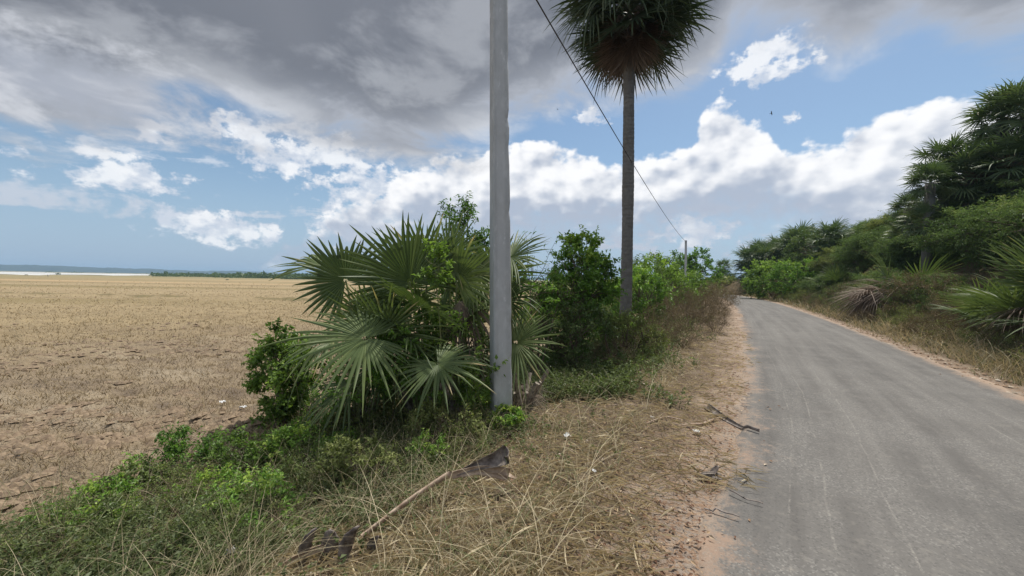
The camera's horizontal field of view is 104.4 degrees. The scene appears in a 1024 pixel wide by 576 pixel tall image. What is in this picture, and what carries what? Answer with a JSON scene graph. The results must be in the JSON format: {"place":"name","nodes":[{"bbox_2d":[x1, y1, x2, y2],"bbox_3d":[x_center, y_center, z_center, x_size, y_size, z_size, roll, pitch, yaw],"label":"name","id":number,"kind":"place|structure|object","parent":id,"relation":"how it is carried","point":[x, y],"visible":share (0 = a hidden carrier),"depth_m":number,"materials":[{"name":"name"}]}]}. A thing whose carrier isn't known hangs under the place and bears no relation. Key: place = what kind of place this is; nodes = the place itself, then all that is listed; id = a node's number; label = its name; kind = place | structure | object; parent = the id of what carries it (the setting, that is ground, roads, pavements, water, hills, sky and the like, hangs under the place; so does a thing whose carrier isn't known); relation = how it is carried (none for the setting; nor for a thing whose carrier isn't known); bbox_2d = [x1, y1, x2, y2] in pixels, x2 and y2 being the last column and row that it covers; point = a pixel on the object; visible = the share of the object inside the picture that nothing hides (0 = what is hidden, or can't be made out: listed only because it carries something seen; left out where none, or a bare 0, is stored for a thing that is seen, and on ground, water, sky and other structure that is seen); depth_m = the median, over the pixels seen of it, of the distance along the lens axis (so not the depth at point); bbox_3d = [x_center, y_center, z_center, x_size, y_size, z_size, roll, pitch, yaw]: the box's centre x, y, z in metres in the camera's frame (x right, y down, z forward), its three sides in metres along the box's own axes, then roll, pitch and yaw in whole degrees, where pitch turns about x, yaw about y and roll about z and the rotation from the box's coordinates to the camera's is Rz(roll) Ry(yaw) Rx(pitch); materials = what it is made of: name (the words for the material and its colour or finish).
{"place":"outdoors","nodes":[
{"label":"outdoors","id":0,"kind":"place"},
{"bbox_2d":[0,272,149,275],"bbox_3d":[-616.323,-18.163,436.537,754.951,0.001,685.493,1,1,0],"label":"lake","id":1,"kind":"structure","parent":0,"point":[29,273],"depth_m":369.91,"materials":[{"name":"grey liquid"}]},
{"bbox_2d":[0,264,546,279],"bbox_3d":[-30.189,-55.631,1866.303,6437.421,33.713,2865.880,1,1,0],"label":"sea","id":2,"kind":"structure","parent":0,"point":[39,268],"depth_m":1770.17,"materials":[{"name":"blue liquid"}]},
{"bbox_2d":[0,355,619,575],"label":"wiry grass","id":3,"kind":"structure","parent":0,"point":[238,573],"depth_m":2.78,"materials":[{"name":"green plant"}]},
{"bbox_2d":[0,486,129,567],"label":"weed shrub","id":4,"kind":"object","parent":3,"relation":"on","point":[34,535],"visible":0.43,"depth_m":2.70,"materials":[{"name":"green plant"}]},
{"bbox_2d":[0,490,166,575],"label":"weed shrub","id":5,"kind":"object","parent":3,"relation":"on","point":[75,531],"visible":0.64,"depth_m":2.67,"materials":[{"name":"green plant"}]},
{"bbox_2d":[56,491,142,548],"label":"weed shrub","id":6,"kind":"object","parent":3,"relation":"on","point":[90,511],"visible":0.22,"depth_m":2.88,"materials":[{"name":"green plant"}]},
{"bbox_2d":[75,501,152,559],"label":"weed shrub","id":7,"kind":"object","parent":3,"relation":"on","point":[112,524],"visible":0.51,"depth_m":2.67,"materials":[{"name":"green plant"}]},
{"bbox_2d":[108,472,205,533],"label":"weed shrub","id":8,"kind":"object","parent":3,"relation":"on","point":[170,492],"visible":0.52,"depth_m":2.98,"materials":[{"name":"green plant"}]},
{"bbox_2d":[157,462,242,513],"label":"weed shrub","id":9,"kind":"object","parent":3,"relation":"on","point":[223,473],"visible":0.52,"depth_m":3.32,"materials":[{"name":"green plant"}]},
{"bbox_2d":[197,463,285,505],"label":"weed shrub","id":10,"kind":"object","parent":3,"relation":"on","point":[248,475],"visible":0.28,"depth_m":3.27,"materials":[{"name":"green plant"}]},
{"bbox_2d":[262,308,722,575],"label":"verge grass","id":11,"kind":"structure","parent":0,"point":[494,557],"depth_m":2.58,"materials":[{"name":"beige plant"}]},
{"bbox_2d":[201,423,317,478],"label":"bush","id":12,"kind":"object","parent":11,"relation":"on","point":[236,438],"visible":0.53,"depth_m":3.98,"materials":[{"name":"green plant"}]},
{"bbox_2d":[202,469,316,542],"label":"weed shrub","id":13,"kind":"object","parent":11,"relation":"on","point":[234,492],"visible":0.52,"depth_m":2.83,"materials":[{"name":"green plant"}]},
{"bbox_2d":[260,421,341,470],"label":"weed shrub","id":14,"kind":"object","parent":11,"relation":"on","point":[286,437],"visible":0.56,"depth_m":4.00,"materials":[{"name":"green plant"}]},
{"bbox_2d":[287,409,333,446],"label":"weed shrub","id":15,"kind":"object","parent":11,"relation":"on","point":[300,418],"visible":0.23,"depth_m":4.61,"materials":[{"name":"green plant"}]},
{"bbox_2d":[273,435,356,496],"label":"weed shrub","id":16,"kind":"object","parent":11,"relation":"on","point":[302,478],"visible":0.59,"depth_m":3.31,"materials":[{"name":"green plant"}]},
{"bbox_2d":[402,428,449,467],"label":"weed shrub","id":17,"kind":"object","parent":11,"relation":"on","point":[430,446],"visible":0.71,"depth_m":3.63,"materials":[{"name":"green plant"}]},
{"bbox_2d":[400,406,470,461],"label":"weed shrub","id":18,"kind":"object","parent":11,"relation":"on","point":[419,430],"visible":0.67,"depth_m":3.79,"materials":[{"name":"green plant"}]},
{"bbox_2d":[0,240,1023,575],"bbox_3d":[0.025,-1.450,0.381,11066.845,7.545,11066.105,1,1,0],"label":"ground","id":19,"kind":"structure","parent":0,"point":[154,286],"depth_m":7.39,"materials":[{"name":"beige soil"}]},
{"bbox_2d":[14,471,143,536],"bbox_3d":[-3.358,1.784,3.182,0.564,0.570,0.619,1,1,1],"label":"weed shrub","id":20,"kind":"object","parent":19,"relation":"on","point":[92,487],"visible":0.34,"depth_m":3.19,"materials":[{"name":"green plant"}]},
{"bbox_2d":[77,457,179,507],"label":"bush","id":21,"kind":"object","parent":19,"relation":"on","point":[133,466],"visible":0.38,"depth_m":3.55,"materials":[{"name":"green plant"}]},
{"bbox_2d":[88,457,223,526],"bbox_3d":[-2.760,1.703,3.177,0.688,0.661,0.723,1,1,12],"label":"weed shrub","id":22,"kind":"object","parent":19,"relation":"on","point":[175,478],"visible":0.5,"depth_m":3.24,"materials":[{"name":"green plant"}]},
{"bbox_2d":[109,509,211,572],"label":"weed shrub","id":23,"kind":"object","parent":19,"relation":"on","point":[133,553],"visible":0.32,"depth_m":2.42,"materials":[{"name":"green plant"}]},
{"bbox_2d":[110,420,232,485],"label":"bush","id":24,"kind":"object","parent":19,"relation":"on","point":[172,448],"visible":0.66,"depth_m":4.10,"materials":[{"name":"green plant"}]},
{"bbox_2d":[0,322,393,523],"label":"soil clods","id":25,"kind":"object","parent":19,"relation":"on","point":[112,443],"visible":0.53,"depth_m":5.61,"materials":[{"name":"brown soil"}]},
{"bbox_2d":[47,270,346,279],"bbox_3d":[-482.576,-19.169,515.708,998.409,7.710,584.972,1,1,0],"label":"distant scrub","id":26,"kind":"object","parent":19,"relation":"on","point":[244,275],"visible":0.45,"depth_m":258.26,"materials":[{"name":"green plant"}]},
{"bbox_2d":[160,490,269,573],"bbox_3d":[-1.816,1.551,2.495,0.587,0.542,0.542,0,1,-22],"label":"weed shrub","id":27,"kind":"object","parent":19,"relation":"on","point":[196,520],"visible":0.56,"depth_m":2.41,"materials":[{"name":"green plant"}]},
{"bbox_2d":[183,519,273,575],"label":"weed shrub","id":28,"kind":"object","parent":19,"relation":"on","point":[257,535],"visible":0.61,"depth_m":2.21,"materials":[{"name":"green plant"}]},
{"bbox_2d":[0,280,537,530],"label":"stubble","id":29,"kind":"object","parent":19,"relation":"on","point":[117,397],"visible":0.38,"depth_m":8.42,"materials":[{"name":"beige plant"}]},
{"bbox_2d":[240,317,323,430],"bbox_3d":[-3.162,1.248,5.448,0.900,1.734,0.961,2,1,30],"label":"leafy bush","id":30,"kind":"object","parent":19,"relation":"on","point":[277,406],"visible":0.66,"depth_m":5.23,"materials":[{"name":"green plant"}]},
{"bbox_2d":[282,525,378,568],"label":"fallen palm stalk","id":31,"kind":"object","parent":19,"relation":"on","point":[344,547],"visible":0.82,"depth_m":2.28,"materials":[{"name":"brown plant"}]},
{"bbox_2d":[251,233,453,439],"bbox_3d":[-2.092,0.631,4.814,1.895,2.632,2.778,0,2,-37],"label":"young palmyra","id":32,"kind":"object","parent":19,"relation":"on","point":[355,347],"visible":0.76,"depth_m":4.43,"materials":[{"name":"green plant"}]},
{"bbox_2d":[0,314,715,575],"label":"weeds","id":33,"kind":"object","parent":19,"relation":"on","point":[600,375],"visible":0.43,"depth_m":2.99,"materials":[{"name":"green plant"}]},
{"bbox_2d":[336,210,483,413],"bbox_3d":[-1.300,0.445,5.052,1.867,2.871,2.047,1,1,0],"label":"young palmyra","id":34,"kind":"object","parent":19,"relation":"on","point":[400,263],"visible":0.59,"depth_m":4.78,"materials":[{"name":"green plant"}]},
{"bbox_2d":[360,445,515,538],"bbox_3d":[-0.502,1.388,2.837,1.124,0.373,0.225,0,1,-29],"label":"fallen palm stalk","id":35,"kind":"object","parent":19,"relation":"on","point":[494,459],"visible":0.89,"depth_m":2.99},
{"bbox_2d":[392,288,489,405],"bbox_3d":[-0.944,0.870,5.860,2.071,2.167,1.503,1,1,0],"label":"leafy bush","id":36,"kind":"object","parent":19,"relation":"on","point":[487,342],"visible":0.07,"depth_m":5.77,"materials":[{"name":"green plant"}]},
{"bbox_2d":[383,209,515,431],"bbox_3d":[-0.694,0.357,4.804,1.564,2.886,2.153,1,1,0],"label":"young palmyra","id":37,"kind":"object","parent":19,"relation":"on","point":[469,287],"visible":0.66,"depth_m":4.95,"materials":[{"name":"green plant"}]},
{"bbox_2d":[429,190,489,346],"bbox_3d":[-0.832,0.212,6.633,1.311,3.633,1.271,1,1,0],"label":"neem sapling","id":38,"kind":"object","parent":19,"relation":"on","point":[466,207],"visible":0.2,"depth_m":6.46,"materials":[{"name":"green plant"}]},
{"bbox_2d":[490,0,511,426],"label":"utility pole","id":39,"kind":"object","parent":19,"relation":"on","point":[500,308],"visible":0.83,"depth_m":4.59,"materials":[{"name":"concrete"}]},
{"bbox_2d":[439,229,566,410],"bbox_3d":[-0.167,0.433,5.286,1.900,2.534,1.143,1,1,15],"label":"young palmyra","id":40,"kind":"object","parent":19,"relation":"on","point":[521,333],"visible":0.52,"depth_m":5.11,"materials":[{"name":"green plant"}]},
{"bbox_2d":[246,325,769,575],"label":"loose straw","id":41,"kind":"object","parent":19,"relation":"on","point":[619,561],"visible":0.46,"depth_m":2.80,"materials":[{"name":"beige plant"}]},
{"bbox_2d":[208,482,315,556],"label":"weed shrub","id":42,"kind":"object","parent":41,"relation":"on","point":[247,501],"visible":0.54,"depth_m":2.55,"materials":[{"name":"green plant"}]},
{"bbox_2d":[517,229,591,380],"bbox_3d":[0.387,0.425,6.981,1.476,2.940,1.396,0,1,-26],"label":"twiggy sapling","id":43,"kind":"object","parent":19,"relation":"on","point":[545,323],"visible":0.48,"depth_m":7.00,"materials":[{"name":"green plant"}]},
{"bbox_2d":[519,260,604,365],"bbox_3d":[1.047,0.651,8.408,1.870,2.544,1.520,1,1,0],"label":"leafy bush","id":44,"kind":"object","parent":19,"relation":"on","point":[553,304],"visible":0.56,"depth_m":8.24,"materials":[{"name":"green plant"}]},
{"bbox_2d":[534,300,628,373],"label":"leafy bush","id":45,"kind":"object","parent":19,"relation":"on","point":[566,333],"visible":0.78,"depth_m":7.45,"materials":[{"name":"green plant"}]},
{"bbox_2d":[544,224,627,359],"bbox_3d":[1.657,0.213,9.259,1.972,3.442,2.207,1,1,0],"label":"leafy bush","id":46,"kind":"object","parent":19,"relation":"on","point":[608,291],"visible":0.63,"depth_m":9.04,"materials":[{"name":"green plant"}]},
{"bbox_2d":[585,329,636,367],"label":"dry bush","id":47,"kind":"object","parent":19,"relation":"on","point":[600,352],"visible":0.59,"depth_m":7.54,"materials":[{"name":"green plant"}]},
{"bbox_2d":[542,0,719,333],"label":"palmyra palm","id":48,"kind":"object","parent":19,"relation":"on","point":[626,41],"visible":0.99,"depth_m":11.84,"materials":[{"name":"green plant"}]},
{"bbox_2d":[592,303,674,356],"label":"leafy bush","id":49,"kind":"object","parent":19,"relation":"on","point":[646,337],"visible":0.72,"depth_m":8.62,"materials":[{"name":"green plant"}]},
{"bbox_2d":[609,265,677,325],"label":"leafy bush","id":50,"kind":"object","parent":19,"relation":"on","point":[639,275],"visible":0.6,"depth_m":14.62,"materials":[{"name":"green plant"}]},
{"bbox_2d":[282,306,1022,575],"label":"leaf litter","id":51,"kind":"object","parent":19,"relation":"on","point":[680,545],"visible":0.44,"depth_m":2.75,"materials":[{"name":"brown plant"}]},
{"bbox_2d":[310,429,414,494],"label":"bush","id":52,"kind":"object","parent":51,"relation":"on","point":[336,449],"visible":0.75,"depth_m":3.31,"materials":[{"name":"green plant"}]},
{"bbox_2d":[322,386,406,440],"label":"bush","id":53,"kind":"object","parent":51,"relation":"on","point":[354,421],"visible":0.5,"depth_m":4.73,"materials":[{"name":"green plant"}]},
{"bbox_2d":[402,390,489,448],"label":"bush","id":54,"kind":"object","parent":51,"relation":"on","point":[428,411],"visible":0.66,"depth_m":4.08,"materials":[{"name":"green plant"}]},
{"bbox_2d":[487,403,527,432],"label":"bush","id":55,"kind":"object","parent":51,"relation":"on","point":[515,412],"visible":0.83,"depth_m":4.49,"materials":[{"name":"green plant"}]},
{"bbox_2d":[617,251,704,316],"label":"leafy bush","id":56,"kind":"object","parent":19,"relation":"on","point":[659,267],"visible":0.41,"depth_m":19.67,"materials":[{"name":"green plant"}]},
{"bbox_2d":[636,296,696,340],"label":"dry bush","id":57,"kind":"object","parent":19,"relation":"on","point":[667,314],"visible":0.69,"depth_m":10.83,"materials":[{"name":"brown plant"}]},
{"bbox_2d":[645,266,709,310],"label":"leafy bush","id":58,"kind":"object","parent":19,"relation":"on","point":[697,277],"visible":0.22,"depth_m":26.08,"materials":[{"name":"green plant"}]},
{"bbox_2d":[661,320,710,349],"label":"dry bush","id":59,"kind":"object","parent":19,"relation":"on","point":[689,343],"visible":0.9,"depth_m":9.53,"materials":[{"name":"brown plant"}]},
{"bbox_2d":[657,283,724,331],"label":"dry bush","id":60,"kind":"object","parent":19,"relation":"on","point":[700,308],"visible":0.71,"depth_m":13.37,"materials":[{"name":"brown plant"}]},
{"bbox_2d":[665,246,726,295],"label":"tree","id":61,"kind":"object","parent":19,"relation":"on","point":[696,264],"visible":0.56,"depth_m":41.03,"materials":[{"name":"green plant"}]},
{"bbox_2d":[675,288,734,322],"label":"dry bush","id":62,"kind":"object","parent":19,"relation":"on","point":[716,303],"visible":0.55,"depth_m":15.84,"materials":[{"name":"brown plant"}]},
{"bbox_2d":[727,243,768,281],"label":"dune palm","id":63,"kind":"object","parent":19,"relation":"on","point":[743,253],"visible":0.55,"depth_m":55.62,"materials":[{"name":"green plant"}]},
{"bbox_2d":[740,256,806,298],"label":"leafy bush","id":64,"kind":"object","parent":19,"relation":"on","point":[750,287],"visible":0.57,"depth_m":40.36,"materials":[{"name":"green plant"}]},
{"bbox_2d":[776,220,819,257],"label":"dune palm","id":65,"kind":"object","parent":19,"relation":"on","point":[793,232],"visible":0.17,"depth_m":49.47,"materials":[{"name":"green plant"}]},
{"bbox_2d":[763,256,835,294],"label":"leafy bush","id":66,"kind":"object","parent":19,"relation":"on","point":[791,277],"visible":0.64,"depth_m":36.22,"materials":[{"name":"green plant"}]},
{"bbox_2d":[781,224,836,264],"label":"round tree","id":67,"kind":"object","parent":19,"relation":"on","point":[799,242],"visible":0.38,"depth_m":40.89,"materials":[{"name":"green plant"}]},
{"bbox_2d":[805,216,858,264],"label":"dune palm","id":68,"kind":"object","parent":19,"relation":"on","point":[825,242],"visible":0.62,"depth_m":36.44,"materials":[{"name":"green plant"}]},
{"bbox_2d":[805,260,861,295],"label":"fan palm","id":69,"kind":"object","parent":19,"relation":"on","point":[835,274],"visible":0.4,"depth_m":28.72,"materials":[{"name":"green plant"}]},
{"bbox_2d":[803,245,865,274],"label":"thorn shrub","id":70,"kind":"object","parent":19,"relation":"on","point":[822,261],"visible":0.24,"depth_m":33.33,"materials":[{"name":"green plant"}]},
{"bbox_2d":[828,231,880,276],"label":"thorn shrub","id":71,"kind":"object","parent":19,"relation":"on","point":[854,261],"visible":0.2,"depth_m":30.04,"materials":[{"name":"green plant"}]},
{"bbox_2d":[832,224,920,269],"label":"thorn shrub","id":72,"kind":"object","parent":19,"relation":"on","point":[848,253],"visible":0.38,"depth_m":27.52,"materials":[{"name":"green plant"}]},
{"bbox_2d":[741,293,1023,385],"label":"roadside grass","id":73,"kind":"structure","parent":19,"relation":"on","point":[966,349],"depth_m":9.98,"materials":[{"name":"brown plant"}]},
{"bbox_2d":[859,226,918,268],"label":"thorn shrub","id":74,"kind":"object","parent":19,"relation":"on","point":[871,247],"visible":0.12,"depth_m":25.01,"materials":[{"name":"green plant"}]},
{"bbox_2d":[773,301,1023,393],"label":"gravel","id":75,"kind":"structure","parent":19,"relation":"on","point":[1009,386],"depth_m":8.17,"materials":[{"name":"beige gravel"}]},
{"bbox_2d":[825,252,976,321],"bbox_3d":[16.656,0.425,17.465,5.230,4.451,5.241,1,1,-21],"label":"fan palm","id":76,"kind":"object","parent":19,"relation":"on","point":[860,295],"visible":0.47,"depth_m":17.27,"materials":[{"name":"green plant"}]},
{"bbox_2d":[883,190,923,272],"bbox_3d":[22.722,-3.124,22.886,2.248,5.289,2.337,0,1,-32],"label":"dune palm","id":77,"kind":"object","parent":19,"relation":"on","point":[897,206],"visible":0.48,"depth_m":22.96,"materials":[{"name":"green plant"}]},
{"bbox_2d":[873,266,962,316],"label":"dry shrub","id":78,"kind":"object","parent":19,"relation":"on","point":[899,284],"visible":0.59,"depth_m":14.90,"materials":[{"name":"plant"}]},
{"bbox_2d":[876,267,974,307],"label":"thorn shrub","id":79,"kind":"object","parent":19,"relation":"on","point":[964,279],"visible":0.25,"depth_m":15.38,"materials":[{"name":"green plant"}]},
{"bbox_2d":[871,227,987,271],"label":"thorn shrub","id":80,"kind":"object","parent":19,"relation":"on","point":[898,258],"visible":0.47,"depth_m":21.92,"materials":[{"name":"green plant"}]},
{"bbox_2d":[894,157,968,274],"bbox_3d":[20.816,-3.350,19.876,2.624,6.580,2.700,0,1,-30],"label":"dune palm","id":81,"kind":"object","parent":19,"relation":"on","point":[928,192],"visible":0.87,"depth_m":19.78,"materials":[{"name":"green plant"}]},
{"bbox_2d":[895,304,967,335],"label":"shrub","id":82,"kind":"object","parent":19,"relation":"on","point":[917,318],"visible":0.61,"depth_m":12.34,"materials":[{"name":"plant"}]},
{"bbox_2d":[901,129,984,264],"bbox_3d":[22.738,-4.608,20.931,3.565,7.137,3.264,0,1,-30],"label":"dune palm","id":83,"kind":"object","parent":19,"relation":"on","point":[955,144],"visible":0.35,"depth_m":20.53,"materials":[{"name":"green plant"}]},
{"bbox_2d":[896,214,1009,266],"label":"thorn shrub","id":84,"kind":"object","parent":19,"relation":"on","point":[938,224],"visible":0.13,"depth_m":19.41,"materials":[{"name":"green plant"}]},
{"bbox_2d":[899,193,1023,275],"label":"thorn shrub","id":85,"kind":"object","parent":19,"relation":"on","point":[940,244],"visible":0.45,"depth_m":17.11,"materials":[{"name":"green plant"}]},
{"bbox_2d":[926,135,1007,251],"bbox_3d":[22.863,-4.435,19.863,3.602,5.968,3.588,2,1,29],"label":"dune palm","id":86,"kind":"object","parent":19,"relation":"on","point":[970,189],"visible":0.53,"depth_m":19.44,"materials":[{"name":"green plant"}]},
{"bbox_2d":[916,317,1017,346],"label":"shrub","id":87,"kind":"object","parent":19,"relation":"on","point":[949,333],"visible":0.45,"depth_m":10.56,"materials":[{"name":"brown plant"}]},
{"bbox_2d":[933,269,1021,338],"bbox_3d":[13.145,0.665,10.471,2.832,2.496,3.085,1,1,0],"label":"fan palm","id":88,"kind":"object","parent":19,"relation":"on","point":[970,301],"visible":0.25,"depth_m":10.77,"materials":[{"name":"green plant"}]},
{"bbox_2d":[934,224,1023,350],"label":"fan palm","id":89,"kind":"object","parent":19,"relation":"on","point":[1007,310],"visible":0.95,"depth_m":9.11,"materials":[{"name":"green plant"}]},
{"bbox_2d":[945,195,1023,264],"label":"thorn shrub","id":90,"kind":"object","parent":19,"relation":"on","point":[1004,235],"visible":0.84,"depth_m":14.94,"materials":[{"name":"green plant"}]},
{"bbox_2d":[951,81,1022,225],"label":"dune palm","id":91,"kind":"object","parent":19,"relation":"on","point":[982,109],"visible":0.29,"depth_m":19.84,"materials":[{"name":"green plant"}]},
{"bbox_2d":[953,324,1021,349],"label":"shrub","id":92,"kind":"object","parent":19,"relation":"on","point":[963,334],"visible":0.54,"depth_m":9.60,"materials":[{"name":"green plant"}]},
{"bbox_2d":[966,130,1023,225],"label":"dune palm","id":93,"kind":"object","parent":19,"relation":"on","point":[1003,173],"visible":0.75,"depth_m":18.32,"materials":[{"name":"green plant"}]},
{"bbox_2d":[972,77,1023,221],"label":"dune palm","id":94,"kind":"object","parent":19,"relation":"on","point":[1017,92],"visible":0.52,"depth_m":18.82,"materials":[{"name":"green plant"}]},
{"bbox_2d":[980,329,1023,362],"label":"shrub","id":95,"kind":"object","parent":19,"relation":"on","point":[1008,345],"visible":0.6,"depth_m":8.54,"materials":[{"name":"green plant"}]},
{"bbox_2d":[0,0,1023,279],"label":"sky","id":96,"kind":"structure","parent":0,"point":[189,135],"materials":[{"name":"blue"}]},
{"bbox_2d":[699,294,1023,575],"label":"road","id":97,"kind":"structure","parent":0,"point":[888,459],"depth_m":3.48,"materials":[{"name":"grey asphalt"}]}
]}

